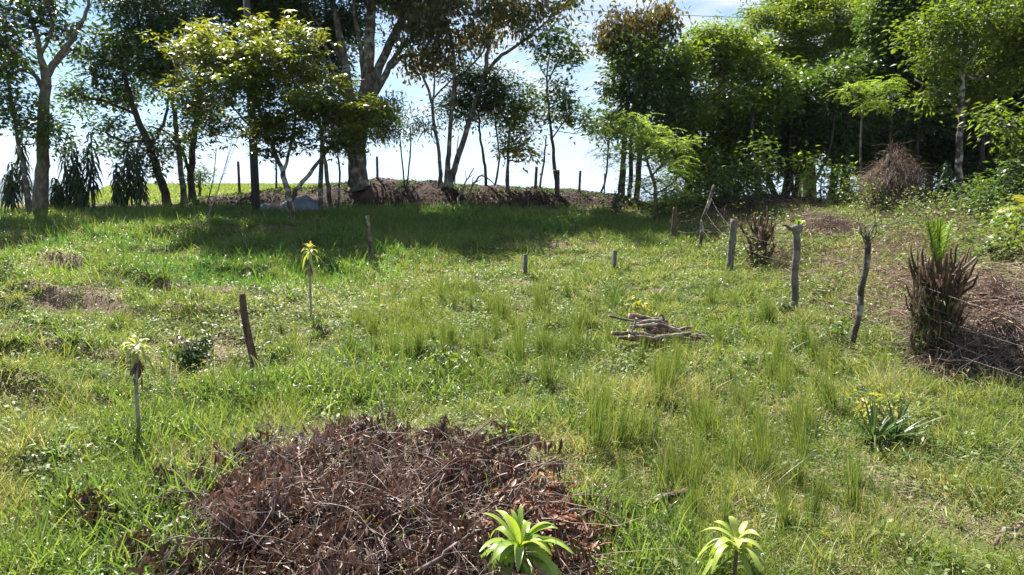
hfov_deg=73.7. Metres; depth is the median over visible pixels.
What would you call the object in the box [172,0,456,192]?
giant shade tree
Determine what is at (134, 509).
broad grass
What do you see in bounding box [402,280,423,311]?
grass tuft
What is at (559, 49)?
overhead cable
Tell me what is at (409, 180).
crest weeds
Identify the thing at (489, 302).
grass tuft
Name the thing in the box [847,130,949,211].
dead vine tangle
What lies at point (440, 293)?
grass tuft
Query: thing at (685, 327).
log
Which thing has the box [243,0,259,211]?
utility pole
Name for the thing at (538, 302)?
grass tuft
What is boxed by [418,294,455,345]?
grass tuft
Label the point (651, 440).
grass tuft
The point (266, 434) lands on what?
dead branch
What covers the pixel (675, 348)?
grass tuft
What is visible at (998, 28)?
sunlit tree
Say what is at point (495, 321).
grass tuft
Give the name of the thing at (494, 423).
dead branch
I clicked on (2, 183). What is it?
hills
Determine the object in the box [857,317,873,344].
grass tuft
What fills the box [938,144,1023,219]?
shrub
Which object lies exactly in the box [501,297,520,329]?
grass tuft
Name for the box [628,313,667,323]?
log
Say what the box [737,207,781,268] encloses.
palm stump
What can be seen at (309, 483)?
dead branch
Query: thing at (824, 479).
grass tuft
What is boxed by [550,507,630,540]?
dead branch
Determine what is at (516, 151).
young tree
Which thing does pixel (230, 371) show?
grass tuft
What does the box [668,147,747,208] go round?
shrub
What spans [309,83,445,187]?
drooping leaf tree
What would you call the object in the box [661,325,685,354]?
grass tuft
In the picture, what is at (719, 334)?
grass tuft
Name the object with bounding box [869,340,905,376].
grass tuft
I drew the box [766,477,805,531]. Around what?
grass tuft
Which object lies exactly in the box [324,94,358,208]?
sapling
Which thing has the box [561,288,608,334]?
grass tuft
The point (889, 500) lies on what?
grass tuft
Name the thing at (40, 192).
broadleaf tree
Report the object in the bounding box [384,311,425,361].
grass tuft
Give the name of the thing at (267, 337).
grass tuft
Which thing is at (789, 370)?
grass tuft
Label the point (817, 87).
wood tree
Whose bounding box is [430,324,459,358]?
grass tuft
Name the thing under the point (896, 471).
ground cover
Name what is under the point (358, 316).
grass tuft
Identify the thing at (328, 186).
sapling
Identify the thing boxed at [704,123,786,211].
shrub
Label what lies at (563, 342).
grass tuft
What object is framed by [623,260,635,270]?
grass tuft
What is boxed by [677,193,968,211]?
earth bank
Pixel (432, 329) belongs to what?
grass tuft
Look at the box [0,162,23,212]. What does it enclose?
dracaena
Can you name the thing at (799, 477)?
grass tuft
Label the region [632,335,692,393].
grass tuft
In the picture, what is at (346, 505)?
dead branch
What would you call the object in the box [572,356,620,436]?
grass tuft
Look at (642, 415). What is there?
grass tuft
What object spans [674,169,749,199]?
understory bush
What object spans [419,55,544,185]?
dark crowned tree
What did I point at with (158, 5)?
slender tree
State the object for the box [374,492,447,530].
dead branch
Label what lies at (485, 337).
grass tuft
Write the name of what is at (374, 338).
grass tuft
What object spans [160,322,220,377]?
young shrub
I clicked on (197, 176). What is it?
round tree
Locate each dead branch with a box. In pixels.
[105,513,245,574]
[132,535,248,574]
[140,475,223,516]
[148,460,223,494]
[185,505,224,530]
[189,444,253,476]
[212,438,248,469]
[216,530,271,554]
[217,433,260,468]
[229,422,266,459]
[233,437,257,462]
[246,407,285,445]
[263,420,292,457]
[266,420,304,463]
[277,510,295,541]
[286,446,310,486]
[291,513,322,555]
[293,424,308,443]
[308,462,367,484]
[321,498,367,513]
[339,435,370,454]
[352,518,398,573]
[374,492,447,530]
[376,405,407,429]
[378,520,434,553]
[382,432,435,463]
[385,416,408,442]
[385,440,437,487]
[385,486,431,507]
[395,522,450,552]
[415,503,476,574]
[433,456,493,474]
[445,431,493,454]
[455,542,460,574]
[456,168,473,205]
[460,425,536,456]
[465,173,494,205]
[471,416,519,440]
[483,423,546,460]
[496,432,565,469]
[497,438,535,471]
[500,435,556,472]
[517,457,575,479]
[539,491,589,522]
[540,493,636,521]
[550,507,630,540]
[651,388,683,505]
[691,227,728,236]
[834,241,906,264]
[992,520,1023,548]
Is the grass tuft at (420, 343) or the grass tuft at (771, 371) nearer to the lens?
the grass tuft at (771, 371)
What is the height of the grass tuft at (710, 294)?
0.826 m
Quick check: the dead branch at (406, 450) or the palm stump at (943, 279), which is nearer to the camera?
the dead branch at (406, 450)
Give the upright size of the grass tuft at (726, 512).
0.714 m
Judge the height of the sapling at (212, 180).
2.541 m
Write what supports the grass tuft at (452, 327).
on the ground at (100, 298)
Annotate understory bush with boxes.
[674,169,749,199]
[728,158,787,195]
[824,168,863,199]
[897,163,942,198]
[927,156,1000,199]
[965,139,1023,194]
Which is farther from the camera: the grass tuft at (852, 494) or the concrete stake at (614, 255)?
the concrete stake at (614, 255)
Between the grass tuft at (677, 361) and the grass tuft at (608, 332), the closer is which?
the grass tuft at (677, 361)
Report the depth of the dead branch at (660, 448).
7.09 m
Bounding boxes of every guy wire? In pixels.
[207,102,246,220]
[207,111,248,215]
[212,105,241,211]
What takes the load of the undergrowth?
on the ground at (100, 298)
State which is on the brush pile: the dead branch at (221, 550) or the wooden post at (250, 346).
the dead branch at (221, 550)
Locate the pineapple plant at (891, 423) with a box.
[827,384,946,455]
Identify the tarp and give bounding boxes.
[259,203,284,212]
[281,195,329,211]
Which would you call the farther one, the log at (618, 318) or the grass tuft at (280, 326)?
the grass tuft at (280, 326)
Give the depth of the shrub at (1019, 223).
16.75 m
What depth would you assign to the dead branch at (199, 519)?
5.48 m
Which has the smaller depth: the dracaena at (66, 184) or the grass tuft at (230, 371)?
the grass tuft at (230, 371)
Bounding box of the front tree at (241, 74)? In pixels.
[133,8,400,221]
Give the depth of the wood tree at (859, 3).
35.83 m
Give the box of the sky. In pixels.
[0,0,1021,200]
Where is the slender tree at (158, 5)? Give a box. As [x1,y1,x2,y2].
[56,0,233,202]
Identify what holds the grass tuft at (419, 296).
on the ground at (100, 298)
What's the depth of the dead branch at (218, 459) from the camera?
6.71 m
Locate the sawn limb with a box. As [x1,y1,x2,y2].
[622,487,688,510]
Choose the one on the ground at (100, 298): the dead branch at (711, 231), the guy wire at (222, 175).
the dead branch at (711, 231)
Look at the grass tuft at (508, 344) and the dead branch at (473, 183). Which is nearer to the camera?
the grass tuft at (508, 344)
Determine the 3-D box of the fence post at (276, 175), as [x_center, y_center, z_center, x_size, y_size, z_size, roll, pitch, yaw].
[-10.418,-5.189,30.087,0.154,2.168,0.102,0,7,0]
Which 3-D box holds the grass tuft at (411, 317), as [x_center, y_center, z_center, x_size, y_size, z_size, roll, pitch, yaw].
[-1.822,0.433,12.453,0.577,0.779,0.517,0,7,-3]
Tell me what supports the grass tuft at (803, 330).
on the ground at (100, 298)
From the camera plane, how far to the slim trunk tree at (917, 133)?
30.40 m
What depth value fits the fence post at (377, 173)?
28.96 m
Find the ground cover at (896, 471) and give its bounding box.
[0,203,1023,574]
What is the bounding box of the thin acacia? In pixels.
[823,74,914,187]
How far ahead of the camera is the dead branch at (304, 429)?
7.38 m
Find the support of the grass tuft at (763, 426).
on the ground at (100, 298)
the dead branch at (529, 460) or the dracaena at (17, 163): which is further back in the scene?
the dracaena at (17, 163)
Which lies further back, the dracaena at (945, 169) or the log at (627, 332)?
the dracaena at (945, 169)
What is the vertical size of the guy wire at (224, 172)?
4.145 m
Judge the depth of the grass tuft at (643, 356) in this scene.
10.46 m
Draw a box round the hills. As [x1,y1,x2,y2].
[0,179,96,202]
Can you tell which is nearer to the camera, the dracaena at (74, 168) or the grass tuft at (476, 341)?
the grass tuft at (476, 341)
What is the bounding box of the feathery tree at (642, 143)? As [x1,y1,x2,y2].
[582,110,705,221]
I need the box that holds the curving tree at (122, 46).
[29,0,214,204]
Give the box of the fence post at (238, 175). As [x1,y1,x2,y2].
[237,161,240,192]
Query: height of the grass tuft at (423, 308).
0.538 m
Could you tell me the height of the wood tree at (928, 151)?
8.092 m
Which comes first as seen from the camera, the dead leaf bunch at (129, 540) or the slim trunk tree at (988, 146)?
the dead leaf bunch at (129, 540)
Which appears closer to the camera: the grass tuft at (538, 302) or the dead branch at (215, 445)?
the dead branch at (215, 445)
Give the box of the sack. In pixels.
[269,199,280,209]
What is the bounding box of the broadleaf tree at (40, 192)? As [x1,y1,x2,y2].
[0,0,105,211]
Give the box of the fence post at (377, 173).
[376,156,378,178]
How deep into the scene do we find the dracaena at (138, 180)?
26.75 m
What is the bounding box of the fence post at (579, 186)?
[578,171,580,191]
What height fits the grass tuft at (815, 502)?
0.749 m
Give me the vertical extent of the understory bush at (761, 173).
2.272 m
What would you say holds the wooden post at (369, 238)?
on the ground at (100, 298)
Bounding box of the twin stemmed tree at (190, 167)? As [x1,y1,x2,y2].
[147,0,280,200]
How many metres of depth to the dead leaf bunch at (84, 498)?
6.02 m
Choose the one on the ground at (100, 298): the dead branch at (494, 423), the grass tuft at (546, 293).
the grass tuft at (546, 293)
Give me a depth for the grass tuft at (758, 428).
7.25 m
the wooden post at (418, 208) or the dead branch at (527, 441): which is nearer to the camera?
the dead branch at (527, 441)
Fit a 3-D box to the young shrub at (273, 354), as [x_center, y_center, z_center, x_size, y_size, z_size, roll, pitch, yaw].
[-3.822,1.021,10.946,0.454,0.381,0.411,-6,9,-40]
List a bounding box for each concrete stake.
[522,254,527,274]
[612,250,616,269]
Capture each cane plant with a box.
[472,505,575,574]
[695,516,770,574]
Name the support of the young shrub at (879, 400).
on the ground at (100, 298)
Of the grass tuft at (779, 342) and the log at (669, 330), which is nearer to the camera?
the grass tuft at (779, 342)
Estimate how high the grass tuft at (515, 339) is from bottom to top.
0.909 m
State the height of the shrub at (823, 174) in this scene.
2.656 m
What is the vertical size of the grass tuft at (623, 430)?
1.084 m
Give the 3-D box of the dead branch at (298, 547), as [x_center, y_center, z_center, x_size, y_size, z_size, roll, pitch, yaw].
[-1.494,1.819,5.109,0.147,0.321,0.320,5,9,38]
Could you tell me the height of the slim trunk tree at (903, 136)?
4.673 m
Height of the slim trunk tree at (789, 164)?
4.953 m
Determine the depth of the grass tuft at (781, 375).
9.19 m
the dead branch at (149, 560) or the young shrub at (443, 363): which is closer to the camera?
the dead branch at (149, 560)
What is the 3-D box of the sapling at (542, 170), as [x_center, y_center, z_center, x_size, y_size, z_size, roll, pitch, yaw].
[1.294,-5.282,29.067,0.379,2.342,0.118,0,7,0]
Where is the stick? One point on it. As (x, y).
(653, 350)
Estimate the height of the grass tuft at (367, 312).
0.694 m
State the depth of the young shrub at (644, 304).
13.08 m
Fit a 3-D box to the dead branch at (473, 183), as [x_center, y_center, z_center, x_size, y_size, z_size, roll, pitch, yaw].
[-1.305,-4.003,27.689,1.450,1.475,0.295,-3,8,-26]
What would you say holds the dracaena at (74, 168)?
on the ground at (100, 298)
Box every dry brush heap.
[793,207,881,237]
[857,284,1023,392]
[957,248,1023,323]
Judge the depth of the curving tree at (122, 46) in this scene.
28.45 m
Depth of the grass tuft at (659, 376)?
9.11 m
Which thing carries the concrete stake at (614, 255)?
on the ground at (100, 298)
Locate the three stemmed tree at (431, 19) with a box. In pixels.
[374,0,594,188]
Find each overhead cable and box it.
[245,18,925,68]
[435,0,935,20]
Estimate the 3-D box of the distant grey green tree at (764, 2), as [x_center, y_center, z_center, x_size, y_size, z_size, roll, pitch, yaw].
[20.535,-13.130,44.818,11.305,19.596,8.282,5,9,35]
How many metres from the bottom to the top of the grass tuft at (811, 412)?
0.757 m
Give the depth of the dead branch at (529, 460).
6.75 m
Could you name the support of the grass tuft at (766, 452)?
on the ground at (100, 298)
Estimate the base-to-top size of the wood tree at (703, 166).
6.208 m
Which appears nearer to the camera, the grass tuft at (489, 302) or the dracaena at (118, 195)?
the grass tuft at (489, 302)
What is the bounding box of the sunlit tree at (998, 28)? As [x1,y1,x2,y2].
[876,0,1023,198]
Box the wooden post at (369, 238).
[366,216,372,265]
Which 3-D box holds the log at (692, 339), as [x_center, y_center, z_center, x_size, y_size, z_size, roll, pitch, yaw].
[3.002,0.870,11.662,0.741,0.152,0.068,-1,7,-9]
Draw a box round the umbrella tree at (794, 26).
[712,0,874,196]
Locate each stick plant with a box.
[118,333,159,438]
[301,241,322,320]
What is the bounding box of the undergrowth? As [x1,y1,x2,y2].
[615,174,1023,399]
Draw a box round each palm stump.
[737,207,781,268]
[889,218,983,367]
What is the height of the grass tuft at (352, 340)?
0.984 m
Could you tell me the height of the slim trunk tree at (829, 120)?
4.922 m
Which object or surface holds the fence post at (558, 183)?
on the earth bank at (373, 192)
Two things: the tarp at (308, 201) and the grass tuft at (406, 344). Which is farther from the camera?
the tarp at (308, 201)
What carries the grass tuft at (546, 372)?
on the ground at (100, 298)
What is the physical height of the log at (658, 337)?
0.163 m
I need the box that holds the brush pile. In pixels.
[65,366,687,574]
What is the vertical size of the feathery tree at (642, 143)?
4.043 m
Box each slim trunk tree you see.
[577,104,624,191]
[592,112,629,194]
[721,105,780,192]
[746,105,781,193]
[769,105,818,196]
[798,94,884,196]
[830,105,905,198]
[845,112,904,180]
[863,106,929,196]
[872,104,934,178]
[886,103,938,198]
[936,100,1012,194]
[950,116,1012,170]
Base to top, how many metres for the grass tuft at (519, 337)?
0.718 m
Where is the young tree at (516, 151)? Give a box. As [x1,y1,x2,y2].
[487,78,555,192]
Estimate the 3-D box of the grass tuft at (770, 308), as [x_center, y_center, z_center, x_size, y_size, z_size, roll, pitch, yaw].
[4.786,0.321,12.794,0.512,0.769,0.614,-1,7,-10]
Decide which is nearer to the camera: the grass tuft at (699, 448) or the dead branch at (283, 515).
the dead branch at (283, 515)
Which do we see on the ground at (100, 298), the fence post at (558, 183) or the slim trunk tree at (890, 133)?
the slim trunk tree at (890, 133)
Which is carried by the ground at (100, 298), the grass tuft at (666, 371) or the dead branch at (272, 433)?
the grass tuft at (666, 371)
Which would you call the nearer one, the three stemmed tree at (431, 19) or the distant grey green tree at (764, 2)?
the three stemmed tree at (431, 19)
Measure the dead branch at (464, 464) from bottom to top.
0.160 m
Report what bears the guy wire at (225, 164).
attached to the utility pole
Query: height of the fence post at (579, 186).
1.063 m
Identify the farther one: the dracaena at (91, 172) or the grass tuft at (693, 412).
the dracaena at (91, 172)
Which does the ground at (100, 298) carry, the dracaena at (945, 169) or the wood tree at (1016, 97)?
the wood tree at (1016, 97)
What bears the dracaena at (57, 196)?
on the ground at (100, 298)
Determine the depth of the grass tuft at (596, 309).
12.96 m
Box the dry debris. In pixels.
[627,186,1023,402]
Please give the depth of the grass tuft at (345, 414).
8.09 m
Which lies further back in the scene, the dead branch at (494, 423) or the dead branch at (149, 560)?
the dead branch at (494, 423)
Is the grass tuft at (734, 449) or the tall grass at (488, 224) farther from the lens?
the tall grass at (488, 224)
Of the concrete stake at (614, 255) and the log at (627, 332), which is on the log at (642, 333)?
the log at (627, 332)
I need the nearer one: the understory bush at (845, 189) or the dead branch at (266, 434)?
the dead branch at (266, 434)
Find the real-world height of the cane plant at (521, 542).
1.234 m
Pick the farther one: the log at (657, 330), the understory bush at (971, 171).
the understory bush at (971, 171)
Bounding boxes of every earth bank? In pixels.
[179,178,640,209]
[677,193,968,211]
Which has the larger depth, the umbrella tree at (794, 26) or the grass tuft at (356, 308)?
the umbrella tree at (794, 26)
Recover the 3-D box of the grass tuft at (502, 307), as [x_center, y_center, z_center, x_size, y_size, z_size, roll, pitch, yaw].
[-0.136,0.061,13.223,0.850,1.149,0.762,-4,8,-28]
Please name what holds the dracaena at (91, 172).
on the ground at (100, 298)
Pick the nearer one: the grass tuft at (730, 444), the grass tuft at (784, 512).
the grass tuft at (784, 512)
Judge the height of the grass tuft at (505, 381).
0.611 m
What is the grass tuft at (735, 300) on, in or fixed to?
on the ground at (100, 298)
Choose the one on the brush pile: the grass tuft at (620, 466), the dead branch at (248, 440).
the dead branch at (248, 440)
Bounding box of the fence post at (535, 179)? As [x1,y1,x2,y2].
[534,167,537,188]
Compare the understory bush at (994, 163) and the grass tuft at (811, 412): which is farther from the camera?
the understory bush at (994, 163)
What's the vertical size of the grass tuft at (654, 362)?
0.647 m
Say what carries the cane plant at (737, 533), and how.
on the ground at (100, 298)
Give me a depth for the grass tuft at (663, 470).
6.63 m
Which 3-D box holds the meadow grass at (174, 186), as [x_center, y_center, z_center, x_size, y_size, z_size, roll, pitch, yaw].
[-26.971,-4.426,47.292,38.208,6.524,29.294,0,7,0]
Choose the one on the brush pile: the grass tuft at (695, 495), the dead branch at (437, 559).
the dead branch at (437, 559)
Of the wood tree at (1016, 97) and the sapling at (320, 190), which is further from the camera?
the wood tree at (1016, 97)
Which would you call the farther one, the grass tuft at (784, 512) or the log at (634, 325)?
the log at (634, 325)
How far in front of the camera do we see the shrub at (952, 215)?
21.95 m
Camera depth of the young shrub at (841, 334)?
11.55 m
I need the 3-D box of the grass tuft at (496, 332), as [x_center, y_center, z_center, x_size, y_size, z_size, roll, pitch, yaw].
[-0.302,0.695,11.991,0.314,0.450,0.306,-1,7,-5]
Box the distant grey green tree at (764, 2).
[735,0,857,196]
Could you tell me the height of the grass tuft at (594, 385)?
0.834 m
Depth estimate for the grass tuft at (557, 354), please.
10.66 m
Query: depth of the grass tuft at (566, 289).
14.73 m
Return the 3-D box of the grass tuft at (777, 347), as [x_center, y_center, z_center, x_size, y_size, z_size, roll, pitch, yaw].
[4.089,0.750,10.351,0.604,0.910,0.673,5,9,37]
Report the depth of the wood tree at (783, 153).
30.55 m
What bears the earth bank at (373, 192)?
on the ground at (100, 298)
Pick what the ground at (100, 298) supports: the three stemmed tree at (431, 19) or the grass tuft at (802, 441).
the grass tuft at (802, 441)
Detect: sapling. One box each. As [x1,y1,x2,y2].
[206,148,216,205]
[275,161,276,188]
[282,109,332,206]
[301,94,340,208]
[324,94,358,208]
[538,135,546,188]
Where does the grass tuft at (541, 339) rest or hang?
on the ground at (100, 298)
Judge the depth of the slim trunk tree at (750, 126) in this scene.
28.55 m
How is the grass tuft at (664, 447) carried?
on the ground at (100, 298)
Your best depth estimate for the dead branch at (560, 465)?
6.33 m
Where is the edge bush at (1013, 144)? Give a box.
[956,89,1023,188]
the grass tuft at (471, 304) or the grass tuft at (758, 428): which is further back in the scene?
the grass tuft at (471, 304)
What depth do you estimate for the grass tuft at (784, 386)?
9.06 m
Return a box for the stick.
[636,340,673,353]
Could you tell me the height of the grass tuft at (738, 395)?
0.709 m
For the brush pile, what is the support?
on the ground at (100, 298)
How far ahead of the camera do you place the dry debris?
17.50 m
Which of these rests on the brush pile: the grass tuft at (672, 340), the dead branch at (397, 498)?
the dead branch at (397, 498)
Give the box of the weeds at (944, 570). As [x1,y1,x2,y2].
[0,198,1023,574]
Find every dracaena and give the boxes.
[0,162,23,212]
[14,131,33,208]
[49,177,67,209]
[56,147,72,205]
[63,135,90,206]
[68,173,89,211]
[78,131,104,206]
[107,161,128,209]
[119,140,137,207]
[129,149,150,207]
[933,161,954,201]
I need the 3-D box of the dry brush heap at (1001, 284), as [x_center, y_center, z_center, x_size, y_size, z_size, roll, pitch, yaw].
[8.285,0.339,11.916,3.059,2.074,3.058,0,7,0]
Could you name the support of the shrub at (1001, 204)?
on the ground at (100, 298)
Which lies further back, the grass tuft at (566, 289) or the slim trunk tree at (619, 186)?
the slim trunk tree at (619, 186)
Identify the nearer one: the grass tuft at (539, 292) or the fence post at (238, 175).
the grass tuft at (539, 292)
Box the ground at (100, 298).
[0,184,1023,574]
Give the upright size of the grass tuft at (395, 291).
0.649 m
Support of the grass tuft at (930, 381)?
on the ground at (100, 298)
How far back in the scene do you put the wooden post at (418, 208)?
25.11 m
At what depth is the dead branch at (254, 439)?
6.93 m
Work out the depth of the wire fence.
13.67 m
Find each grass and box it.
[0,195,789,303]
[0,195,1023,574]
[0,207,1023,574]
[0,312,775,574]
[24,182,325,203]
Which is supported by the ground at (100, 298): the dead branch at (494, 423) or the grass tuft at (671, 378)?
the grass tuft at (671, 378)
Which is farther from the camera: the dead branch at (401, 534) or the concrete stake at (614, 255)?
the concrete stake at (614, 255)
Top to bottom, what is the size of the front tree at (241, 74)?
7.118 m
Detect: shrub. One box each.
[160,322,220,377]
[263,341,286,359]
[418,340,482,376]
[488,422,517,446]
[610,189,627,215]
[625,295,660,316]
[635,172,717,216]
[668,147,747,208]
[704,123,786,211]
[775,141,857,203]
[775,296,795,314]
[813,316,853,342]
[845,389,913,433]
[925,199,966,223]
[926,222,1023,263]
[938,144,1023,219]
[953,192,1023,264]
[958,194,1023,226]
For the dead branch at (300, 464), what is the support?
on the brush pile
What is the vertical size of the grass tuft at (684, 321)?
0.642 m
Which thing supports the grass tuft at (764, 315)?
on the ground at (100, 298)
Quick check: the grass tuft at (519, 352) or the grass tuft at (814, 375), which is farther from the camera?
the grass tuft at (519, 352)
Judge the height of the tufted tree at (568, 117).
7.352 m
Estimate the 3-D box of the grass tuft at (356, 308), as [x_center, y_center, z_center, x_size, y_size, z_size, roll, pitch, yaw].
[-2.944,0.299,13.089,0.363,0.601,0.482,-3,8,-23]
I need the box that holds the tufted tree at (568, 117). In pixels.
[506,8,612,194]
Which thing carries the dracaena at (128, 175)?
on the ground at (100, 298)
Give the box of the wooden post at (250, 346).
[239,293,258,370]
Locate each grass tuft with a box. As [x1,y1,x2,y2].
[219,349,246,380]
[257,321,274,344]
[272,307,286,333]
[324,303,365,358]
[336,396,355,425]
[349,302,369,325]
[350,299,364,316]
[352,296,377,323]
[360,294,384,334]
[366,324,382,350]
[379,312,412,361]
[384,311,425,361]
[387,274,403,296]
[400,296,420,328]
[401,301,443,356]
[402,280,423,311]
[408,275,429,305]
[418,294,431,319]
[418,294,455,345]
[426,315,437,339]
[429,265,450,302]
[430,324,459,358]
[442,303,463,342]
[444,280,460,307]
[457,305,493,360]
[461,280,482,311]
[463,273,475,294]
[477,312,490,347]
[479,286,496,313]
[482,297,505,332]
[484,283,506,312]
[484,315,522,362]
[490,271,530,320]
[490,317,501,338]
[495,352,524,394]
[497,310,529,352]
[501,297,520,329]
[505,320,537,363]
[510,315,532,344]
[524,269,553,308]
[524,321,577,391]
[529,289,548,313]
[529,311,559,351]
[529,320,551,350]
[532,269,554,305]
[542,331,565,361]
[543,294,555,314]
[556,331,570,352]
[561,273,574,296]
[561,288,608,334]
[566,321,586,344]
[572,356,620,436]
[575,353,651,458]
[579,301,595,326]
[581,282,614,318]
[584,358,628,421]
[589,353,658,450]
[592,431,639,489]
[596,305,619,344]
[596,370,618,402]
[603,460,648,516]
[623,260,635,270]
[623,384,665,435]
[625,280,641,304]
[627,321,657,362]
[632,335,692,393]
[634,336,652,364]
[635,383,680,452]
[639,357,675,408]
[640,413,698,496]
[643,343,667,373]
[643,353,672,389]
[646,328,698,386]
[649,341,689,390]
[651,399,714,487]
[651,418,678,468]
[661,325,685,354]
[661,329,700,383]
[665,333,690,360]
[670,431,715,488]
[671,455,727,517]
[671,474,707,533]
[674,408,729,474]
[675,360,734,431]
[677,369,732,441]
[681,308,698,330]
[686,435,713,479]
[690,373,728,425]
[695,354,726,388]
[699,281,723,307]
[699,471,754,534]
[702,313,727,344]
[705,414,757,464]
[712,392,768,477]
[713,338,726,355]
[715,350,742,382]
[721,386,739,420]
[722,362,754,407]
[726,286,743,306]
[727,371,763,422]
[731,384,795,465]
[741,388,785,436]
[743,415,794,477]
[744,273,760,301]
[744,421,808,484]
[746,371,762,399]
[750,441,808,514]
[752,280,782,325]
[753,289,771,319]
[756,343,800,386]
[757,290,786,322]
[758,338,797,380]
[763,312,792,364]
[765,364,831,448]
[766,323,797,357]
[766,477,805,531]
[768,351,794,395]
[772,369,795,397]
[777,422,823,492]
[783,405,819,458]
[787,380,828,431]
[788,309,819,347]
[793,316,832,359]
[793,453,863,529]
[797,343,858,410]
[802,353,827,386]
[808,458,838,498]
[810,342,837,368]
[817,323,848,363]
[820,411,890,520]
[837,426,872,487]
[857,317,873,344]
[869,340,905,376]
[872,464,901,506]
[920,365,942,392]
[946,392,970,422]
[979,448,1023,490]
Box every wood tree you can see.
[641,87,745,198]
[736,68,846,195]
[766,42,900,199]
[818,0,963,172]
[832,0,1009,194]
[839,49,987,196]
[932,38,1023,175]
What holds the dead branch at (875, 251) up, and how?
on the ground at (100, 298)
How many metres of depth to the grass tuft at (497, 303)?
13.62 m
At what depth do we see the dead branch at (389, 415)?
7.87 m
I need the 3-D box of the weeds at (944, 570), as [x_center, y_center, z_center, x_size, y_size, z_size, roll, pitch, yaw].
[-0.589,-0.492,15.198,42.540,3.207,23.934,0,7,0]
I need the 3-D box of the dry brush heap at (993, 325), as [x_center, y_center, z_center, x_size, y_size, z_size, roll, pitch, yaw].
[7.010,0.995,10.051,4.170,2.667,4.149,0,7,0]
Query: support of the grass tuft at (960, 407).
on the ground at (100, 298)
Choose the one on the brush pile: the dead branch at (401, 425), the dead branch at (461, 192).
the dead branch at (401, 425)
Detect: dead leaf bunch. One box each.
[67,485,111,515]
[70,490,125,534]
[111,525,174,566]
[137,463,178,492]
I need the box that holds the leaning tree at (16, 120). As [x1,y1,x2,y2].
[0,39,120,214]
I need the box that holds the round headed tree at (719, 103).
[653,10,817,195]
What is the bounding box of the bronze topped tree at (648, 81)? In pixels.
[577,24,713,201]
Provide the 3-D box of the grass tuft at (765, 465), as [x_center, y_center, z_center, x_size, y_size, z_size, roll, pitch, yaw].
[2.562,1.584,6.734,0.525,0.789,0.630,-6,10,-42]
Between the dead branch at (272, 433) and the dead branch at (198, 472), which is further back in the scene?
the dead branch at (272, 433)
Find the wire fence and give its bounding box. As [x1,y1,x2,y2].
[670,185,1023,376]
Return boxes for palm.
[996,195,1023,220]
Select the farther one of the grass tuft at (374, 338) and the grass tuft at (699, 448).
the grass tuft at (374, 338)
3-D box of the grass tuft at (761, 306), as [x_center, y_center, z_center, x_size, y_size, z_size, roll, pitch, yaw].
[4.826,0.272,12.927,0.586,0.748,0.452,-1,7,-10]
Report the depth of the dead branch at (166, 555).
5.09 m
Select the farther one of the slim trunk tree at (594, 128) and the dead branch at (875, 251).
the slim trunk tree at (594, 128)
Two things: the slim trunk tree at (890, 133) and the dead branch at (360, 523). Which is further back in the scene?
the slim trunk tree at (890, 133)
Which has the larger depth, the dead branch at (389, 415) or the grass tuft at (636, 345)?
the grass tuft at (636, 345)
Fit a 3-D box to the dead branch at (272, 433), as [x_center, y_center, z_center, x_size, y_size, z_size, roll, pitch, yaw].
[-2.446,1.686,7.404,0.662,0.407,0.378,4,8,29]
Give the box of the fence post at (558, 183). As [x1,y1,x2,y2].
[556,170,559,195]
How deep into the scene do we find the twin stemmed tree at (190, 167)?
28.25 m
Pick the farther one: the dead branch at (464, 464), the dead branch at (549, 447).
the dead branch at (549, 447)
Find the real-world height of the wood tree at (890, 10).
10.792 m
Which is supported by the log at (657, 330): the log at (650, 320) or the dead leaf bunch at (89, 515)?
the log at (650, 320)
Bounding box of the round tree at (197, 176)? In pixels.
[172,161,226,195]
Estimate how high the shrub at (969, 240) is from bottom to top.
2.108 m
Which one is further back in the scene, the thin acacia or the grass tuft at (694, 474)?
the thin acacia
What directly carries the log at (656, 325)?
on the log at (657, 330)
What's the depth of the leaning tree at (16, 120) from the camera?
24.55 m
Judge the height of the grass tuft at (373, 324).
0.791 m
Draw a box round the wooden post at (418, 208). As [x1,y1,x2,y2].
[417,195,419,212]
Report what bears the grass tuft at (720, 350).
on the ground at (100, 298)
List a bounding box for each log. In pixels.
[608,315,649,322]
[611,329,655,335]
[617,336,648,341]
[627,329,664,339]
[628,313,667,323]
[628,335,668,343]
[630,318,637,335]
[630,323,685,332]
[631,319,661,324]
[643,323,679,337]
[650,326,692,333]
[654,331,690,339]
[661,327,701,338]
[673,337,706,341]
[677,333,704,340]
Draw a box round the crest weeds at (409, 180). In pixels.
[181,177,642,207]
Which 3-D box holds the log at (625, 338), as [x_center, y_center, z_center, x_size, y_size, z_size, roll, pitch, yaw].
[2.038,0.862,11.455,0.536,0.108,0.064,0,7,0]

